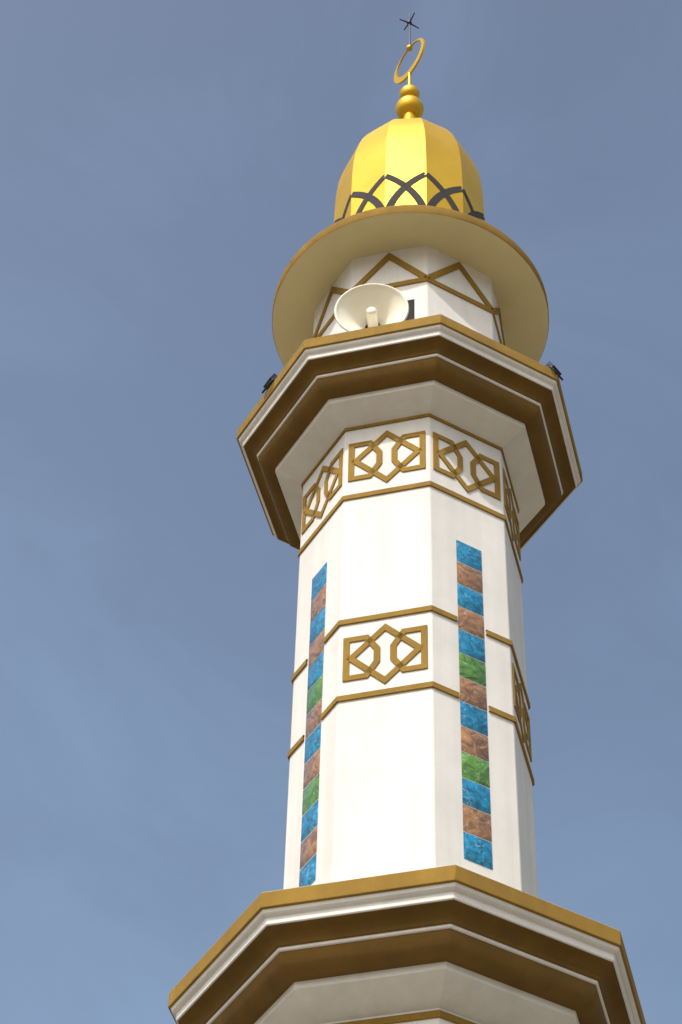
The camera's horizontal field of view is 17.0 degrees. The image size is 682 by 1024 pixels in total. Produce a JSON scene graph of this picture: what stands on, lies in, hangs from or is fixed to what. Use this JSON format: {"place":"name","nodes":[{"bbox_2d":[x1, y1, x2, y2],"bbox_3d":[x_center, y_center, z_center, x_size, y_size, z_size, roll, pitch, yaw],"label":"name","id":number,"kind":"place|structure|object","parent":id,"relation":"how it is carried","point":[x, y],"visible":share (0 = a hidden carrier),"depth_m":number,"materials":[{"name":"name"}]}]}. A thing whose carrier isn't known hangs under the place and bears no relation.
{"place":"outdoors","nodes":[
{"label":"outdoors","id":0,"kind":"place"},
{"bbox_2d":[0,0,681,1023],"label":"sky","id":1,"kind":"structure","parent":0,"point":[164,164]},
{"bbox_2d":[321,1008,480,1023],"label":"minaret shaft","id":2,"kind":"object","parent":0,"point":[439,1020],"visible":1,"depth_m":11.82,"materials":[{"name":"white paint"}]},
{"bbox_2d":[335,1010,476,1023],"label":"gold shaft line","id":3,"kind":"object","parent":2,"relation":"attached to","point":[421,1016],"visible":1,"depth_m":11.81,"materials":[{"name":"paint"}]},
{"bbox_2d":[168,865,645,1023],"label":"lower balcony","id":4,"kind":"structure","parent":2,"relation":"on","point":[467,943],"depth_m":11.90,"materials":[{"name":"brown paint"}]},
{"bbox_2d":[283,417,538,897],"bbox_3d":[0.440,1.454,14.270,1.404,4.670,1.404,-10,-49,10],"label":"tower shaft","id":5,"kind":"object","parent":4,"relation":"on","point":[389,799],"visible":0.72,"depth_m":13.91,"materials":[{"name":"paint"}]},
{"bbox_2d":[299,540,492,886],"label":"mosaic tile strips","id":6,"kind":"object","parent":5,"relation":"attached to","point":[477,850],"visible":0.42,"depth_m":13.72,"materials":[{"name":"multicoloured tile"}]},
{"bbox_2d":[236,314,582,549],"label":"upper balcony","id":7,"kind":"structure","parent":5,"relation":"on","point":[321,394],"depth_m":15.63,"materials":[{"name":"brown paint"}]},
{"bbox_2d":[262,373,276,392],"bbox_3d":[-0.496,-0.896,15.977,0.050,0.126,0.126,40,-54,1],"label":"floodlight","id":8,"kind":"object","parent":7,"relation":"attached to","point":[269,382],"visible":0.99,"depth_m":15.95,"materials":[{"name":"grey metal"}]},
{"bbox_2d":[334,283,408,331],"bbox_3d":[0.231,-1.170,16.172,0.531,0.803,0.477,-2,-41,4],"label":"horn loudspeaker","id":9,"kind":"object","parent":7,"relation":"on","point":[363,306],"visible":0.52,"depth_m":16.20,"materials":[{"name":"beige plastic"}]},
{"bbox_2d":[313,245,505,343],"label":"upper tower wall","id":10,"kind":"structure","parent":7,"relation":"on","point":[430,299],"depth_m":16.82,"materials":[{"name":"white paint"}]},
{"bbox_2d":[313,253,505,345],"bbox_3d":[0.524,-1.282,17.278,1.507,0.433,1.507,0,-48,2],"label":"trim","id":11,"kind":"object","parent":10,"relation":"attached to","point":[431,277],"visible":0.39,"depth_m":16.86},
{"bbox_2d":[272,205,548,366],"bbox_3d":[0.530,-1.498,17.516,2.110,0.253,2.110,0,-48,2],"label":"canopy","id":12,"kind":"object","parent":10,"relation":"on","point":[318,264],"visible":0.51,"depth_m":17.04,"materials":[{"name":"beige paint"}]},
{"bbox_2d":[334,118,483,220],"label":"dome","id":13,"kind":"structure","parent":12,"relation":"on","point":[405,149],"depth_m":18.15,"materials":[{"name":"gold metal"}]},
{"bbox_2d":[394,13,424,118],"bbox_3d":[0.602,-3.849,20.100,0.281,2.056,0.378,0,-48,2],"label":"finial","id":14,"kind":"object","parent":13,"relation":"on","point":[409,104],"visible":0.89,"depth_m":19.79,"materials":[{"name":"gold metal"}]},
{"bbox_2d":[334,172,484,222],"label":"black dome arches","id":15,"kind":"structure","parent":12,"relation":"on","point":[376,202],"depth_m":17.80,"materials":[{"name":"black paint"}]},
{"bbox_2d":[545,361,562,380],"bbox_3d":[1.480,-0.976,15.850,0.050,0.126,0.126,-43,-58,4],"label":"floodlight","id":16,"kind":"object","parent":7,"relation":"on","point":[549,364],"visible":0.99,"depth_m":15.82,"materials":[{"name":"grey metal"}]},
{"bbox_2d":[287,413,534,786],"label":"decorative trim","id":17,"kind":"structure","parent":5,"relation":"attached to","point":[520,710],"depth_m":15.09,"materials":[{"name":"paint"}]},
{"bbox_2d":[405,299,414,320],"bbox_3d":[0.347,-1.225,16.223,0.351,0.840,0.081,0,-48,2],"label":"lantern door opening","id":18,"kind":"object","parent":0,"point":[411,315],"visible":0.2,"depth_m":16.41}
]}

